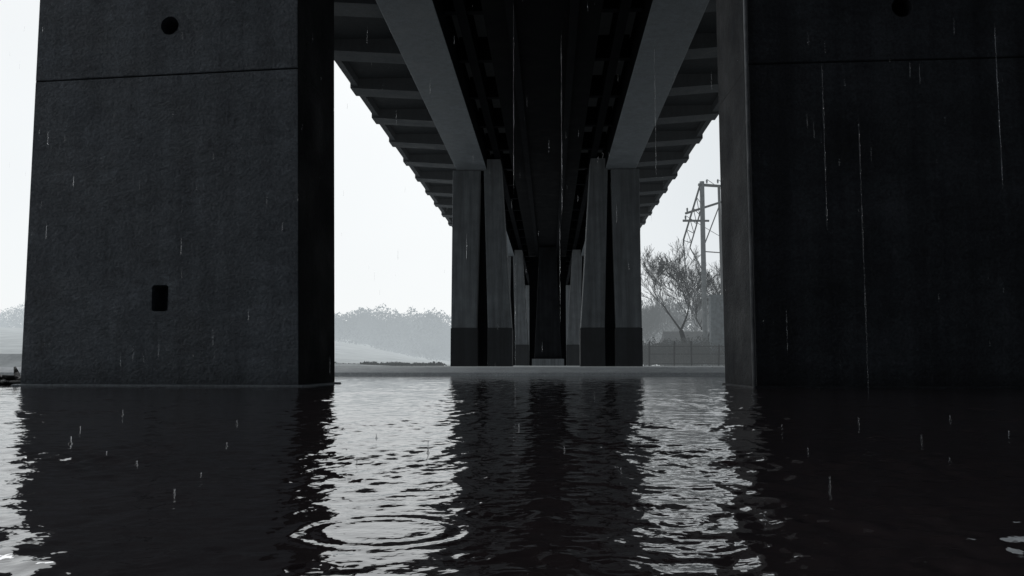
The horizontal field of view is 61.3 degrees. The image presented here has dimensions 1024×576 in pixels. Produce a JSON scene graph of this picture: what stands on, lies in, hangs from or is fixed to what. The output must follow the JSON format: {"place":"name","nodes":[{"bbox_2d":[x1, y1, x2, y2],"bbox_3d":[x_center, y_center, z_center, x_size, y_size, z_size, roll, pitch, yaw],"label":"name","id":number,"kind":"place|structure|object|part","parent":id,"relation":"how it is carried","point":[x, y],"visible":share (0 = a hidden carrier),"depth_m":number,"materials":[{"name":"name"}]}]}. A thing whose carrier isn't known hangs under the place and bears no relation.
{"place":"outdoors","nodes":[
{"label":"outdoors","id":0,"kind":"place"},
{"bbox_2d":[0,354,383,366],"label":"shore","id":1,"kind":"structure","parent":0,"point":[10,360],"depth_m":61.42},
{"bbox_2d":[0,327,659,365],"bbox_3d":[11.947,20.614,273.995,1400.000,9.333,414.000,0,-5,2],"label":"hill","id":2,"kind":"structure","parent":0,"point":[11,340],"depth_m":147.37,"materials":[{"name":"grey"}]},
{"bbox_2d":[0,303,450,360],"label":"distant wood","id":3,"kind":"object","parent":2,"relation":"on","point":[420,335],"visible":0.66,"depth_m":183.75,"materials":[{"name":"grey plant"}]},
{"bbox_2d":[0,0,720,329],"label":"sky","id":4,"kind":"structure","parent":0,"point":[393,246],"materials":[{"name":"white"}]},
{"bbox_2d":[0,367,724,375],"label":"embankment","id":5,"kind":"structure","parent":0,"point":[529,371],"depth_m":25.11,"materials":[{"name":"concrete"}]},
{"bbox_2d":[648,341,724,365],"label":"fence","id":6,"kind":"object","parent":5,"relation":"on","point":[697,363],"visible":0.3,"depth_m":83.09,"materials":[{"name":"grey metal"}]},
{"bbox_2d":[0,376,1023,575],"bbox_3d":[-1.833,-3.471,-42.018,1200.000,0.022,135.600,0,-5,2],"label":"river water","id":7,"kind":"structure","parent":0,"point":[713,470],"depth_m":2.28,"materials":[{"name":"black liquid"}]},
{"bbox_2d":[0,367,20,384],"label":"driftwood pile","id":8,"kind":"object","parent":7,"relation":"in","point":[15,378],"visible":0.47,"depth_m":13.44,"materials":[{"name":"black wood"}]},
{"bbox_2d":[335,366,724,366],"bbox_3d":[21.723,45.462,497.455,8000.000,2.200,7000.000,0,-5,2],"label":"ground","id":9,"kind":"structure","parent":0,"point":[529,366],"depth_m":57.19,"materials":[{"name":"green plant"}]},
{"bbox_2d":[11,0,1023,388],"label":"road bridge","id":10,"kind":"structure","parent":9,"relation":"on","point":[181,220],"depth_m":12.62,"materials":[{"name":"concrete"}]},
{"bbox_2d":[335,334,724,365],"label":"riverside scrub","id":11,"kind":"object","parent":9,"relation":"on","point":[670,354],"visible":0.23,"depth_m":86.25,"materials":[{"name":"grey plant"}]},
{"bbox_2d":[641,297,657,365],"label":"bare tree","id":12,"kind":"object","parent":9,"relation":"on","point":[647,311],"visible":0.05,"depth_m":135.41,"materials":[{"name":"grey plant"}]},
{"bbox_2d":[642,305,664,365],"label":"bare tree","id":13,"kind":"object","parent":9,"relation":"on","point":[646,322],"visible":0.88,"depth_m":118.04,"materials":[{"name":"grey plant"}]},
{"bbox_2d":[642,294,687,334],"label":"bare tree","id":14,"kind":"object","parent":9,"relation":"on","point":[667,317],"visible":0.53,"depth_m":127.63,"materials":[{"name":"grey plant"}]},
{"bbox_2d":[647,302,689,365],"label":"bare tree","id":15,"kind":"object","parent":9,"relation":"on","point":[657,336],"visible":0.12,"depth_m":158.36,"materials":[{"name":"grey plant"}]},
{"bbox_2d":[647,294,695,331],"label":"bare tree","id":16,"kind":"object","parent":9,"relation":"on","point":[686,326],"visible":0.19,"depth_m":148.84,"materials":[{"name":"grey plant"}]},
{"bbox_2d":[642,288,712,344],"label":"distant wood","id":17,"kind":"object","parent":9,"relation":"on","point":[688,325],"visible":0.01,"depth_m":185.81,"materials":[{"name":"grey plant"}]},
{"bbox_2d":[641,238,719,365],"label":"bare tree","id":18,"kind":"object","parent":9,"relation":"on","point":[659,267],"visible":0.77,"depth_m":93.41,"materials":[{"name":"grey plant"}]},
{"bbox_2d":[661,331,714,365],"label":"shed","id":19,"kind":"structure","parent":9,"relation":"on","point":[673,335],"depth_m":108.10,"materials":[{"name":"grey"}]},
{"bbox_2d":[657,260,720,365],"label":"bare tree","id":20,"kind":"object","parent":9,"relation":"on","point":[713,284],"visible":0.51,"depth_m":95.73,"materials":[{"name":"grey plant"}]},
{"bbox_2d":[672,297,708,330],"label":"bare tree","id":21,"kind":"object","parent":9,"relation":"on","point":[692,328],"visible":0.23,"depth_m":111.11,"materials":[{"name":"grey plant"}]},
{"bbox_2d":[690,293,708,330],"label":"bare tree","id":22,"kind":"object","parent":9,"relation":"on","point":[699,311],"visible":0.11,"depth_m":123.23,"materials":[{"name":"grey plant"}]},
{"bbox_2d":[683,179,724,365],"bbox_3d":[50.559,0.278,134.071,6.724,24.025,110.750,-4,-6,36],"label":"utility pole","id":23,"kind":"object","parent":9,"relation":"on","point":[701,213],"visible":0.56,"depth_m":89.96,"materials":[{"name":"galvanized steel"}]},
{"bbox_2d":[707,295,724,365],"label":"equipment cabinet","id":24,"kind":"object","parent":9,"relation":"on","point":[716,323],"visible":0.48,"depth_m":85.72,"materials":[{"name":"grey metal"}]},
{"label":"door","id":25,"kind":"part","parent":24,"relation":"part of","materials":[{"name":"grey metal"}]},
{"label":"door","id":26,"kind":"part","parent":24,"relation":"part of","materials":[{"name":"grey metal"}]}
]}

